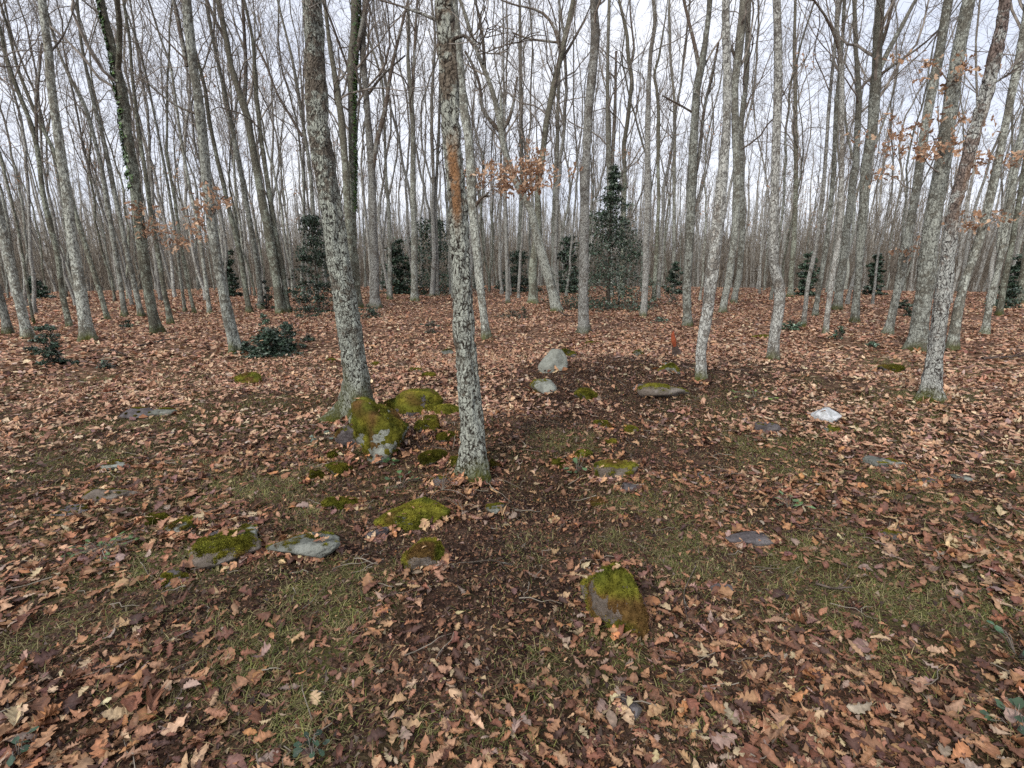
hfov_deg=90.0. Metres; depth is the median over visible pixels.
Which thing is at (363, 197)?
oak tree
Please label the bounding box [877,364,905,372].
stone
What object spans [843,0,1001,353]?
oak tree
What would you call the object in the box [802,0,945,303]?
oak tree
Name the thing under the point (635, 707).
stone
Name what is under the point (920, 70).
oak tree
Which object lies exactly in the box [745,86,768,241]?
oak tree
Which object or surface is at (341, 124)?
oak tree
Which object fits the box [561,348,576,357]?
stone
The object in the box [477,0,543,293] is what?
oak tree
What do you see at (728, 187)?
oak tree
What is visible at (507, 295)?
oak tree
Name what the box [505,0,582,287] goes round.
oak tree
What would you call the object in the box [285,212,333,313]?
holly tree
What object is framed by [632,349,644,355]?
stone
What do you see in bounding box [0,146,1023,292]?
distant brush
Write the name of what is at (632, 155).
oak tree
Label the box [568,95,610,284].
oak tree
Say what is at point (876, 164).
oak tree
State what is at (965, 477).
stone
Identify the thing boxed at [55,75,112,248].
oak tree
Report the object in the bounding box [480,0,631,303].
oak tree
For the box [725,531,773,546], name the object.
stone slab
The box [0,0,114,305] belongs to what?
oak tree
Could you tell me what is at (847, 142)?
oak tree
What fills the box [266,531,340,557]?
rock
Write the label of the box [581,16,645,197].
oak tree
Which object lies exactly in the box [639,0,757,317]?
oak tree
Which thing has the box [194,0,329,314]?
oak tree
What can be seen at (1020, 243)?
oak tree
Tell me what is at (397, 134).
oak tree
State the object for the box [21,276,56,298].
evergreen bush
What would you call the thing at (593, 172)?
oak tree
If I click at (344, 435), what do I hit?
stone
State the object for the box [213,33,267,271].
oak tree
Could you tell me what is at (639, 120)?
oak tree
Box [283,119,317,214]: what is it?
oak tree
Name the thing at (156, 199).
oak tree
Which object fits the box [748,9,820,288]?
oak tree
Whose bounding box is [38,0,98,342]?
oak tree
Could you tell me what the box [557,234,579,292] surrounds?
holly tree
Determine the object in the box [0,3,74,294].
oak tree
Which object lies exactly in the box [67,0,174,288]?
oak tree
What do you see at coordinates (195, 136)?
oak tree
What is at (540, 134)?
oak tree
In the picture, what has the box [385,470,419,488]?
ivy sprig
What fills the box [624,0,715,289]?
oak tree
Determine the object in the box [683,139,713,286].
oak tree
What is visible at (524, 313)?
holly bush
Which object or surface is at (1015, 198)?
oak tree
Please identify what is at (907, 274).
oak tree
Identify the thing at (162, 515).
stone
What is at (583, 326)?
oak tree
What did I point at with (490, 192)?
oak tree
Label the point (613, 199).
holly tree
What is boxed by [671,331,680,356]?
rotten stump
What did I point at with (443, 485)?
dead fern
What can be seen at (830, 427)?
stone
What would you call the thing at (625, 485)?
stone
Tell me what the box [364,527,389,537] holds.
stone
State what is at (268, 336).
holly bush
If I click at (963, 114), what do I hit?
oak tree
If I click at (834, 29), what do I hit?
oak tree
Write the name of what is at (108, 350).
fallen branch
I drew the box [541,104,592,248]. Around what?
oak tree
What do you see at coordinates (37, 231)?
oak tree
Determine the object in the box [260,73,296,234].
oak tree
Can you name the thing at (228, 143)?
oak tree
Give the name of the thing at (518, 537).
twig litter
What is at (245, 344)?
holly bush
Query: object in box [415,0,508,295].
oak tree
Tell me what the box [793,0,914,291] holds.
oak tree
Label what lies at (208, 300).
oak tree
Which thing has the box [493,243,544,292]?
holly tree
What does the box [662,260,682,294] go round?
holly tree
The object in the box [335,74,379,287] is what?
oak tree
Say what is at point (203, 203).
oak tree
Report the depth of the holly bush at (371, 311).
13.88 m
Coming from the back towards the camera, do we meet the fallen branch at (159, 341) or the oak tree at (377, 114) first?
the oak tree at (377, 114)
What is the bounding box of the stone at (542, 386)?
[530,378,556,393]
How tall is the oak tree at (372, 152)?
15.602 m
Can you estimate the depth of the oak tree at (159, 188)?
33.71 m
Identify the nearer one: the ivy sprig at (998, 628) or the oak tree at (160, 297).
the ivy sprig at (998, 628)
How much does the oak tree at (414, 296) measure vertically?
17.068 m
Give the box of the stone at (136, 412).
[118,406,153,418]
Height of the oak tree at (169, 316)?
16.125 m
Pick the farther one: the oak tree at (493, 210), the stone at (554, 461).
the oak tree at (493, 210)
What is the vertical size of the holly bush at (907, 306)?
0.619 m
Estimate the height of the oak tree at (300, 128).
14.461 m
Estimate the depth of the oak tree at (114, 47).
9.79 m
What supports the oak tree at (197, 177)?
on the ground at (552, 597)
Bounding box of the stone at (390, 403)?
[383,397,395,409]
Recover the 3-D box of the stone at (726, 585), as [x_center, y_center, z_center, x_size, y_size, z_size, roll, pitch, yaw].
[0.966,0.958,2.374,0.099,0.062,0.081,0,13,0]
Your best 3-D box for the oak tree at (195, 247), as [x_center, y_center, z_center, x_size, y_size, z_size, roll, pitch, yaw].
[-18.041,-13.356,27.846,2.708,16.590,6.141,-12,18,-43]
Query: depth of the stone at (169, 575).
2.37 m
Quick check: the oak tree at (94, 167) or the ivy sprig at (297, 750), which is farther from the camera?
the oak tree at (94, 167)
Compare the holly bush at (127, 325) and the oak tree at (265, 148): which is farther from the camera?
the oak tree at (265, 148)
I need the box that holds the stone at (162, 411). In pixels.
[147,407,177,415]
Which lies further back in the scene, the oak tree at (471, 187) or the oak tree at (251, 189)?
the oak tree at (251, 189)
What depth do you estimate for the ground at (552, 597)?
2.51 m
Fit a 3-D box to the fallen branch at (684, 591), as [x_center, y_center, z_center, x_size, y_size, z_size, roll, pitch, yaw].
[0.809,0.916,2.291,0.079,0.079,0.480,3,13,14]
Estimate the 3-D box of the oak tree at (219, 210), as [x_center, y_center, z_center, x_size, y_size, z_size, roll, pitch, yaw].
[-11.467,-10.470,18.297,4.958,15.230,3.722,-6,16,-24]
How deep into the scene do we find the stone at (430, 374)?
6.27 m
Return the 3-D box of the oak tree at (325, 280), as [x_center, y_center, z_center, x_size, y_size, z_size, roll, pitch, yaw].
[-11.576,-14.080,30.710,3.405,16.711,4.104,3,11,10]
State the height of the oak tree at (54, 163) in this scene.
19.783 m
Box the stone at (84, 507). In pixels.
[50,504,88,516]
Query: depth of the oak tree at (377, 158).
27.01 m
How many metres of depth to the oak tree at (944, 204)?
33.99 m
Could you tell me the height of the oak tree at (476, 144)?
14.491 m
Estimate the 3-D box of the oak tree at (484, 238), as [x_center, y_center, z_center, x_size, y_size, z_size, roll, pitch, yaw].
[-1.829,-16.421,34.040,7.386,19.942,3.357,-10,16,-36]
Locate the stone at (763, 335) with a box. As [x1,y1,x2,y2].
[751,334,768,337]
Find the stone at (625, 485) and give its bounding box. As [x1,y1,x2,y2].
[621,482,641,491]
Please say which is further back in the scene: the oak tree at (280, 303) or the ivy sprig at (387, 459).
the oak tree at (280, 303)
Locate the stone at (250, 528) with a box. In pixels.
[236,523,257,536]
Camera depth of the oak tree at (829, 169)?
34.02 m
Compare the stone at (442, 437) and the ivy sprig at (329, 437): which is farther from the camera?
the ivy sprig at (329, 437)
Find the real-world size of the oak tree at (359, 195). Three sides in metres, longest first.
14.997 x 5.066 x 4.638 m
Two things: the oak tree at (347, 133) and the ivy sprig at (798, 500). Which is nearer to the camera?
the ivy sprig at (798, 500)
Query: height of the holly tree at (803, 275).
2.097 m
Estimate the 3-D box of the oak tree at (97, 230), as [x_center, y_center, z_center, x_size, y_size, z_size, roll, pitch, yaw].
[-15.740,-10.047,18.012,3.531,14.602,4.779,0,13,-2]
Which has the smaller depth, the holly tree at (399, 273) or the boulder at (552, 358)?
the boulder at (552, 358)
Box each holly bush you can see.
[22,324,79,367]
[96,358,115,368]
[118,318,132,328]
[235,326,303,358]
[240,337,250,351]
[255,277,274,308]
[256,313,270,325]
[272,320,308,350]
[296,304,325,317]
[300,332,315,341]
[359,304,384,317]
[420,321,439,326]
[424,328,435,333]
[496,309,520,317]
[520,306,528,317]
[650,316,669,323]
[662,285,680,303]
[781,317,802,329]
[827,324,846,339]
[864,340,879,346]
[898,298,912,315]
[979,285,1023,308]
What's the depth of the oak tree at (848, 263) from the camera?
28.06 m
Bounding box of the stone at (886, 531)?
[880,528,901,539]
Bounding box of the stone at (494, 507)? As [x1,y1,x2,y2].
[485,502,504,513]
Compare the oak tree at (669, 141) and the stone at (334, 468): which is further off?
the oak tree at (669, 141)
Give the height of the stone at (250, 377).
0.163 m
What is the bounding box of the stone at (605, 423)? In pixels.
[593,420,611,427]
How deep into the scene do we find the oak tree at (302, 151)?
22.17 m
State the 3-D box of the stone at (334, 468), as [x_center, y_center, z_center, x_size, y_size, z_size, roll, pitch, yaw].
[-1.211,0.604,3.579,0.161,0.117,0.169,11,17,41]
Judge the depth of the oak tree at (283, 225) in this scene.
20.39 m
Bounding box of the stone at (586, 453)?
[574,449,592,457]
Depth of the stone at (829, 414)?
4.58 m
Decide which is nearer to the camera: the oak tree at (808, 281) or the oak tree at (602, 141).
the oak tree at (808, 281)
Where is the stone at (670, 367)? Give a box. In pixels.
[657,362,680,374]
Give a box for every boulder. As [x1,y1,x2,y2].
[351,396,408,463]
[538,349,567,372]
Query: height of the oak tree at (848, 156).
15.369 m
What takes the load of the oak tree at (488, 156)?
on the ground at (552, 597)
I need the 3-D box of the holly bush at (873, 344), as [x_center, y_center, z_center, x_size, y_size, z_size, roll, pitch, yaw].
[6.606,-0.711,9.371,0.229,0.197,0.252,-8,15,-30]
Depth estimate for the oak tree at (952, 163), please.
31.24 m
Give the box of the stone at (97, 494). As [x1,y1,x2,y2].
[80,488,136,501]
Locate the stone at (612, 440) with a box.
[605,438,616,443]
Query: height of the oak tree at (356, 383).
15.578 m
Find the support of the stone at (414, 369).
on the ground at (552, 597)
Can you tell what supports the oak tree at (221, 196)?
on the ground at (552, 597)
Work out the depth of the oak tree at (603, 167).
34.60 m
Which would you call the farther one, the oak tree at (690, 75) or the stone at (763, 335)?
the oak tree at (690, 75)
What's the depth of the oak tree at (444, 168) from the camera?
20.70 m
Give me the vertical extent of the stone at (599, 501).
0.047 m
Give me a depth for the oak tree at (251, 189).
26.44 m
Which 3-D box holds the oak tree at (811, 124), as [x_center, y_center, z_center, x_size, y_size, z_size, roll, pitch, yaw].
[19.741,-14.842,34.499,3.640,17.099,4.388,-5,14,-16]
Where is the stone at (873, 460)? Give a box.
[862,455,908,466]
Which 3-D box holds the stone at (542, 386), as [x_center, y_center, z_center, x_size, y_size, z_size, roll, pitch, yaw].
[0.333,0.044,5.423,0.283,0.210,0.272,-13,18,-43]
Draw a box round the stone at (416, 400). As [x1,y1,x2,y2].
[394,388,443,416]
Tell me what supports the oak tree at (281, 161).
on the ground at (552, 597)
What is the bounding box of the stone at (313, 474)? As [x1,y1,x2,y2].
[309,469,325,480]
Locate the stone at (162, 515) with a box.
[144,511,169,525]
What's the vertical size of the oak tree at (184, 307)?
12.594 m
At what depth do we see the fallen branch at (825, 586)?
2.33 m
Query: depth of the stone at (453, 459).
3.56 m
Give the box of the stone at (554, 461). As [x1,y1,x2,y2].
[550,457,566,467]
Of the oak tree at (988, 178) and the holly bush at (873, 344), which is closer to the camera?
the holly bush at (873, 344)
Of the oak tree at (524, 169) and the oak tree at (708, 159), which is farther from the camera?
the oak tree at (524, 169)
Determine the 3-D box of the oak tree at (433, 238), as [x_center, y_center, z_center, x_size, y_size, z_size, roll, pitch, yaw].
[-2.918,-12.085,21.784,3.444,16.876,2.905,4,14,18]
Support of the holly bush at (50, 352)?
on the ground at (552, 597)
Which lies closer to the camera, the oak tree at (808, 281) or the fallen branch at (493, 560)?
the fallen branch at (493, 560)
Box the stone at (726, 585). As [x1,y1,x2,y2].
[710,583,732,590]
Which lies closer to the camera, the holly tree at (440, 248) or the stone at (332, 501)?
the stone at (332, 501)
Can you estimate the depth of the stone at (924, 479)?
3.43 m
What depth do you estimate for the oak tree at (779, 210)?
33.99 m
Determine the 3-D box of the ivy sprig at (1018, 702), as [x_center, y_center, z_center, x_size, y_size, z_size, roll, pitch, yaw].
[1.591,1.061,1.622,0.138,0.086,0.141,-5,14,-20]
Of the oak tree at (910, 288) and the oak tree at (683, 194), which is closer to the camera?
the oak tree at (910, 288)
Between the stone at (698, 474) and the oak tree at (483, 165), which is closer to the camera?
the stone at (698, 474)
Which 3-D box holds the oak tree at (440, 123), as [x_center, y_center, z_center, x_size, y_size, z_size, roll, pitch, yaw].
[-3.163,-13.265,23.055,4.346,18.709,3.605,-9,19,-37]
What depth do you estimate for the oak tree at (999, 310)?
13.84 m
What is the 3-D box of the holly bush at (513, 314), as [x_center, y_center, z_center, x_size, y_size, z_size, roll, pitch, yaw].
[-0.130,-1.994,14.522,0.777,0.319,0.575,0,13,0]
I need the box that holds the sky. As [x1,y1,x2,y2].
[0,0,1023,273]
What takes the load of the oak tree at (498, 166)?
on the ground at (552, 597)
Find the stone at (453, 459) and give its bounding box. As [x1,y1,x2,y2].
[449,456,457,466]
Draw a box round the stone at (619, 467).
[593,459,637,479]
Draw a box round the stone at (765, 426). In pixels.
[755,422,780,432]
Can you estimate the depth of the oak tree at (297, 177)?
39.49 m
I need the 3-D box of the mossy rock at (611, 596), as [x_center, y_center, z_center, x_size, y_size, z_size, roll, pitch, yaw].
[0.427,0.906,2.151,0.268,0.366,0.343,0,13,0]
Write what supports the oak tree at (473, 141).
on the ground at (552, 597)
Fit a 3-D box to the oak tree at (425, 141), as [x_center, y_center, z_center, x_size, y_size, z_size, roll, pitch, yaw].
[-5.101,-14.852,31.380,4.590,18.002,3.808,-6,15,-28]
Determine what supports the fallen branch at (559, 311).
on the ground at (552, 597)
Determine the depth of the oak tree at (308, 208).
25.56 m
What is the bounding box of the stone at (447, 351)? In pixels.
[441,348,453,354]
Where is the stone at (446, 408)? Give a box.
[433,403,458,416]
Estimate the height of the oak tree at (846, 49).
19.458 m
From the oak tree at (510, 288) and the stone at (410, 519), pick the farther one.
the oak tree at (510, 288)
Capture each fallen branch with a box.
[85,345,127,354]
[139,333,181,346]
[467,554,515,575]
[558,307,573,315]
[684,565,708,621]
[815,573,854,592]
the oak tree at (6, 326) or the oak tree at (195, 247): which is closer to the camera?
the oak tree at (6, 326)
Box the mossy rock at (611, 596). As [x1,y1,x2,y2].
[579,561,649,637]
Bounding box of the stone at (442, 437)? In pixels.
[435,431,456,441]
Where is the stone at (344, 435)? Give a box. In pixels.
[335,424,357,446]
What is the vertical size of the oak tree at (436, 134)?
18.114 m
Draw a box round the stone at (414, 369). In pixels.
[408,367,423,371]
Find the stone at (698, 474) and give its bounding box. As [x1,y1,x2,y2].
[689,473,710,479]
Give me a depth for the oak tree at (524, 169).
40.92 m
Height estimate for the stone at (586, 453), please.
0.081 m
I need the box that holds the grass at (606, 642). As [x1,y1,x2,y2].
[0,328,1023,767]
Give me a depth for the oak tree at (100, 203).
16.30 m
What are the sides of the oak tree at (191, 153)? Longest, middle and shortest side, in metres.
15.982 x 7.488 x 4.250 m
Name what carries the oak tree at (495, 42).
on the ground at (552, 597)
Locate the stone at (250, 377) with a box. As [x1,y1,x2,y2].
[231,371,262,384]
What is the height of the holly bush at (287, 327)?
0.570 m
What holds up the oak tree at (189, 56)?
on the ground at (552, 597)
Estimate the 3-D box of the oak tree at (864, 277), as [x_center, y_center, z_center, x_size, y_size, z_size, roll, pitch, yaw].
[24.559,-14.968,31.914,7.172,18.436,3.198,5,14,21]
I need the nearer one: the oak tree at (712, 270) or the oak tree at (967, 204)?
the oak tree at (712, 270)
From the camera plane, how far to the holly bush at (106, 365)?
7.09 m
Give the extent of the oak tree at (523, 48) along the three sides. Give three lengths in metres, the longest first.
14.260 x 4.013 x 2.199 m
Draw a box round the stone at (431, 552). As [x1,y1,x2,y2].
[401,537,445,572]
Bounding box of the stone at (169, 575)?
[160,569,189,588]
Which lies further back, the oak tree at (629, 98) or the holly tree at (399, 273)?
the holly tree at (399, 273)
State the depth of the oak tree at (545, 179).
34.40 m
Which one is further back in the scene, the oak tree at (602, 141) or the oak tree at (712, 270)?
the oak tree at (602, 141)
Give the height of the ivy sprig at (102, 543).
0.092 m
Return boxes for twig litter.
[0,351,1023,767]
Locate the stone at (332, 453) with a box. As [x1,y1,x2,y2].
[326,449,343,457]
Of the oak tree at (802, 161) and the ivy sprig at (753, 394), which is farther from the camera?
the oak tree at (802, 161)
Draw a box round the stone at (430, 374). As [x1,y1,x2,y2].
[420,372,435,377]
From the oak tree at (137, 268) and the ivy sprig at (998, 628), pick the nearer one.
the ivy sprig at (998, 628)
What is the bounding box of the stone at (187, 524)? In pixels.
[163,515,196,533]
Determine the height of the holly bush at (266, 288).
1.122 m
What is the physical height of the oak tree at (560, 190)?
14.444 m
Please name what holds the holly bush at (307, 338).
on the ground at (552, 597)
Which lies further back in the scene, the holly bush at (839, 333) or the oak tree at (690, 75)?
the oak tree at (690, 75)
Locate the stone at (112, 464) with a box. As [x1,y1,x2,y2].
[95,459,133,470]
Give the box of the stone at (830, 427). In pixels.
[824,424,841,433]
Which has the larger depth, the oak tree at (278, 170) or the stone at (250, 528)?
the oak tree at (278, 170)
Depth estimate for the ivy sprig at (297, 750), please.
1.53 m
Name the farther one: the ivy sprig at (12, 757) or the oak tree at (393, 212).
the oak tree at (393, 212)
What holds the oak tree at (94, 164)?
on the ground at (552, 597)
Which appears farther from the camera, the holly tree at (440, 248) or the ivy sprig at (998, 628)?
the holly tree at (440, 248)
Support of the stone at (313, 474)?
on the ground at (552, 597)
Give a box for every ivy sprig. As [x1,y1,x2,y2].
[2,726,38,766]
[60,531,138,562]
[292,729,329,757]
[310,430,335,441]
[383,457,398,464]
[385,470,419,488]
[564,456,593,472]
[730,388,776,399]
[775,490,815,508]
[980,697,1023,736]
[986,620,1023,659]
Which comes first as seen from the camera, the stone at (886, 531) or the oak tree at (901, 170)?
the stone at (886, 531)
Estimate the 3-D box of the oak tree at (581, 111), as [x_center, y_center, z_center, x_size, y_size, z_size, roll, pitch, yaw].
[2.380,-15.560,30.210,8.407,19.906,4.528,-12,18,-43]
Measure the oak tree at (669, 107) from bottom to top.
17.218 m
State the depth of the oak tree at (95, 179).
27.14 m
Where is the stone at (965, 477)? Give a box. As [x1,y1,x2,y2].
[949,474,973,481]
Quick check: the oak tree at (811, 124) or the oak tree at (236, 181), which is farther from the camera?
the oak tree at (811, 124)
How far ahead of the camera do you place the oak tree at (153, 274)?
24.10 m
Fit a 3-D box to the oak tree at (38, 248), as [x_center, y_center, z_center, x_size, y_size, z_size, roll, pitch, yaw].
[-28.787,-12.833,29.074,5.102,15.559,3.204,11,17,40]
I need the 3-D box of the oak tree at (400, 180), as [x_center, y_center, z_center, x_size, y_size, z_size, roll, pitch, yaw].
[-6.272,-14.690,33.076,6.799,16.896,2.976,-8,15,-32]
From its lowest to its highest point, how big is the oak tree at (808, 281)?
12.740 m
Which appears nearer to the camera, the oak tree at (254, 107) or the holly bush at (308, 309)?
the holly bush at (308, 309)
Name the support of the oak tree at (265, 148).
on the ground at (552, 597)
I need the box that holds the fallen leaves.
[0,285,1023,767]
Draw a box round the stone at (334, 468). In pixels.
[325,461,352,475]
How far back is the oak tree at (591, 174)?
26.56 m
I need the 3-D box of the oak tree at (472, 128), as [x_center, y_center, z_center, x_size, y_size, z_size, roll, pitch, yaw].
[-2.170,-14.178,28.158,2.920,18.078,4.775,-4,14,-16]
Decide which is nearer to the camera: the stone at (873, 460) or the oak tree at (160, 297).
the stone at (873, 460)
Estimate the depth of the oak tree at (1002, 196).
30.39 m
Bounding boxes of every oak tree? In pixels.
[0,0,52,271]
[0,0,63,313]
[0,0,72,326]
[0,0,110,318]
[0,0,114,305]
[0,1,70,335]
[0,1,134,305]
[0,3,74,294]
[0,5,88,277]
[0,6,59,323]
[0,24,90,291]
[0,94,21,276]
[0,113,25,297]
[0,117,20,291]
[0,197,35,339]
[1,0,136,289]
[1,0,173,316]
[2,0,133,305]
[2,41,56,291]
[3,0,134,301]
[5,0,75,296]
[12,0,207,334]
[33,4,129,287]
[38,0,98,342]
[50,0,131,294]
[51,0,182,289]
[51,0,186,311]
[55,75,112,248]
[57,31,115,290]
[59,0,192,296]
[59,2,169,292]
[59,16,123,289]
[65,2,176,298]
[66,14,140,289]
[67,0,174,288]
[68,0,234,261]
[71,0,145,316]
[72,40,127,290]
[82,2,176,288]
[83,0,197,312]
[84,0,178,300]
[86,0,233,323]
[99,0,175,289]
[106,5,189,217]
[107,72,183,276]
[112,0,212,313]
[112,0,244,353]
[116,17,195,289]
[124,0,250,290]
[131,21,217,269]
[136,1,200,287]
[137,0,266,312]
[137,0,288,263]
[144,0,260,295]
[144,0,265,309]
[145,3,245,253]
[147,0,214,289]
[153,0,227,299]
[154,77,228,220]
[161,7,230,286]
[162,0,238,230]
[162,67,220,289]
[166,4,267,277]
[171,0,270,299]
[186,0,292,312]
[188,97,232,250]
[189,85,230,272]
[190,109,246,242]
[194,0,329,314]
[197,0,314,297]
[198,37,263,294]
[212,0,289,287]
[213,0,544,486]
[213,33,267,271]
[213,54,254,281]
[215,61,287,292]
[223,0,333,301]
[223,1,281,215]
[224,0,303,286]
[225,5,298,221]
[227,1,304,283]
[240,85,277,203]
[249,22,306,287]
[259,0,329,297]
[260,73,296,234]
[261,0,340,295]
[261,0,345,292]
[273,11,341,229]
[273,100,318,273]
[276,0,439,278]
[282,0,416,307]
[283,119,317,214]
[292,4,348,190]
[294,0,426,299]
[295,140,326,279]
[301,11,347,285]
[302,0,374,424]
[308,1,367,214]
[315,53,387,286]
[324,3,424,294]
[325,0,421,150]
[326,0,418,295]
[328,0,436,301]
[330,24,374,213]
[331,0,435,307]
[334,1,478,292]
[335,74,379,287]
[346,31,403,220]
[358,0,437,277]
[359,0,438,268]
[359,117,387,261]
[366,76,419,275]
[371,9,435,280]
[373,5,435,290]
[374,0,477,291]
[375,131,405,278]
[383,0,437,223]
[388,31,440,285]
[388,116,424,271]
[389,1,441,286]
[396,0,487,295]
[401,58,485,184]
[403,16,464,201]
[407,0,503,297]
[413,2,491,293]
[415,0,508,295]
[419,0,564,312]
[424,0,492,275]
[424,70,477,287]
[427,76,506,222]
[436,4,514,292]
[437,90,476,218]
[453,0,582,340]
[457,0,526,303]
[459,1,524,288]
[460,6,492,287]
[463,13,516,268]
[464,1,542,290]
[467,0,541,295]
[468,94,507,258]
[474,56,502,284]
[475,46,529,271]
[475,68,502,269]
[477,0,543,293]
[478,128,502,284]
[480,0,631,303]
[483,0,564,289]
[487,7,605,255]
[487,55,528,285]
[488,0,573,297]
[488,0,589,295]
[495,94,534,244]
[498,0,572,207]
[502,83,573,253]
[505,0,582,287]
[508,1,567,183]
[509,8,574,285]
[523,64,569,285]
[528,1,605,295]
[531,0,697,297]
[532,1,602,278]
[533,79,569,279]
[534,69,572,276]
[541,0,583,273]
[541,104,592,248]
[546,99,580,256]
[561,60,611,280]
[562,26,618,278]
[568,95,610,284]
[572,0,644,238]
[572,23,642,249]
[576,0,613,334]
[576,0,663,224]
[581,0,731,289]
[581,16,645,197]
[582,0,685,297]
[589,77,621,266]
[589,106,620,284]
[595,0,668,300]
[595,67,645,285]
[615,75,651,280]
[617,2,688,285]
[619,7,690,286]
[620,91,660,285]
[624,0,706,300]
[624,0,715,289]
[627,87,705,285]
[629,12,731,208]
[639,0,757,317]
[642,115,685,264]
[651,38,686,242]
[652,23,694,186]
[652,71,683,249]
[654,0,771,326]
[654,130,687,285]
[656,0,736,297]
[662,0,772,300]
[665,54,720,286]
[665,83,708,285]
[671,77,719,216]
[677,8,740,204]
[683,23,750,222]
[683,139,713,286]
[689,0,846,302]
[694,0,731,380]
[694,124,729,286]
[700,0,793,222]
[700,132,752,227]
[703,0,863,296]
[707,0,764,312]
[710,0,810,236]
[722,1,804,292]
[728,63,769,287]
[730,24,822,289]
[731,0,846,299]
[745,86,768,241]
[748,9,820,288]
[757,1,852,278]
[759,148,804,287]
[764,118,805,236]
[766,0,785,361]
[779,33,839,271]
[779,86,811,264]
[780,41,825,274]
[781,55,837,271]
[782,0,976,310]
[785,1,956,254]
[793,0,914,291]
[796,0,899,316]
[796,0,903,333]
[797,48,858,265]
[798,0,875,327]
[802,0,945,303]
[806,31,889,278]
[808,0,950,288]
[809,0,921,290]
[817,56,868,207]
[823,0,997,323]
[838,69,901,225]
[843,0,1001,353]
[844,73,905,281]
[851,1,973,289]
[852,6,982,219]
[862,0,931,303]
[863,0,952,334]
[866,1,974,247]
[866,73,909,284]
[873,55,940,290]
[874,61,970,233]
[887,10,1017,304]
[890,7,1003,276]
[902,8,990,290]
[904,3,978,290]
[908,0,1023,303]
[912,56,986,290]
[913,0,1023,403]
[916,50,980,265]
[918,100,989,290]
[936,75,1023,290]
[937,2,1023,134]
[942,0,1023,351]
[949,1,1023,335]
[956,78,1022,290]
[961,2,1023,277]
[961,76,1023,129]
[967,58,1023,268]
[973,4,1023,291]
[979,97,1023,164]
[986,36,1023,297]
[993,0,1023,315]
[1011,115,1023,275]
[1014,115,1023,273]
[1015,244,1023,304]
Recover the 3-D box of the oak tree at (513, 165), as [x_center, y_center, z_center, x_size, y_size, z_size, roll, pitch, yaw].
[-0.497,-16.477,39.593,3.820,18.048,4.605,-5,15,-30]
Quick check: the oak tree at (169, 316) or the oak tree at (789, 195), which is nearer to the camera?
the oak tree at (169, 316)
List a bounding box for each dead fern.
[421,471,469,499]
[439,498,482,514]
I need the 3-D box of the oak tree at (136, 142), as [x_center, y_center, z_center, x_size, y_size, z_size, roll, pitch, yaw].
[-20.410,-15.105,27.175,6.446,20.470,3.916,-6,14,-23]
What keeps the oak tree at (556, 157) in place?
on the ground at (552, 597)
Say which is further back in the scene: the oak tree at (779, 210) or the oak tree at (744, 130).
the oak tree at (779, 210)
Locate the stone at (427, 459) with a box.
[418,449,447,465]
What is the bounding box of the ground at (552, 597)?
[0,273,1023,767]
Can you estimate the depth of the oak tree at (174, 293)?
22.17 m
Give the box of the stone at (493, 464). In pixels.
[489,458,501,468]
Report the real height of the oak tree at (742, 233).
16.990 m
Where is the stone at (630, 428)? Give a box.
[623,424,638,433]
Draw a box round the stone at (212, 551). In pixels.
[188,529,261,569]
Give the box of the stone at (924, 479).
[911,476,937,483]
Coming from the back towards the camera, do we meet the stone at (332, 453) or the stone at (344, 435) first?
the stone at (344, 435)
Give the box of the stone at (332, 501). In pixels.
[320,496,359,510]
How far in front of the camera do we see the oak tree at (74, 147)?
32.48 m
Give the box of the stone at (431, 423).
[414,415,439,431]
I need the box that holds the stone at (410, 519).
[373,497,450,531]
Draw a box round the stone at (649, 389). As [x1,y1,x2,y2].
[636,382,688,397]
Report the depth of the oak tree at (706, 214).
19.41 m
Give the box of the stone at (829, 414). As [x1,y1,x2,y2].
[811,407,841,422]
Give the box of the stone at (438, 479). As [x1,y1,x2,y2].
[430,475,449,486]
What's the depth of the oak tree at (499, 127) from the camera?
14.66 m
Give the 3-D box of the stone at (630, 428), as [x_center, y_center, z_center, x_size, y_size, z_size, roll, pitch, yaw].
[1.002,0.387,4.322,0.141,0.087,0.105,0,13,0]
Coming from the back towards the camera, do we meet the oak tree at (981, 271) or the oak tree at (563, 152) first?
the oak tree at (563, 152)
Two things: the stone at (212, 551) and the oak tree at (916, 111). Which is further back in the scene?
the oak tree at (916, 111)
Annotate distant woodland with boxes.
[0,74,1023,291]
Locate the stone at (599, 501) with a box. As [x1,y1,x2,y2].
[589,497,605,505]
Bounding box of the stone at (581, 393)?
[573,387,598,400]
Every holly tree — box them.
[223,249,242,296]
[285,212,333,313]
[367,213,485,295]
[379,238,427,294]
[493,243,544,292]
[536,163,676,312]
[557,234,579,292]
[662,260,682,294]
[794,251,822,296]
[861,253,889,294]
[998,251,1021,297]
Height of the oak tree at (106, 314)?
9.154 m
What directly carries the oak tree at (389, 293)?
on the ground at (552, 597)
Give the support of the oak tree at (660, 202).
on the ground at (552, 597)
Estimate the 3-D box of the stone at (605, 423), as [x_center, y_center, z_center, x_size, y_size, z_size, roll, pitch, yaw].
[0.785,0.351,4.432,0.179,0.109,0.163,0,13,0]
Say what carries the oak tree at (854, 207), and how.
on the ground at (552, 597)
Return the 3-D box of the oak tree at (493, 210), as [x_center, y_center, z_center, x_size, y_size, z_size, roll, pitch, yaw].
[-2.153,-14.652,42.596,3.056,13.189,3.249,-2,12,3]
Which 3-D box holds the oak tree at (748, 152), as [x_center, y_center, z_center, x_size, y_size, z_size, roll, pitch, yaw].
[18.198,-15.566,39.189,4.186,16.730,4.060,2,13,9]
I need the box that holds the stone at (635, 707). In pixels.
[619,693,642,719]
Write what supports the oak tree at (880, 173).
on the ground at (552, 597)

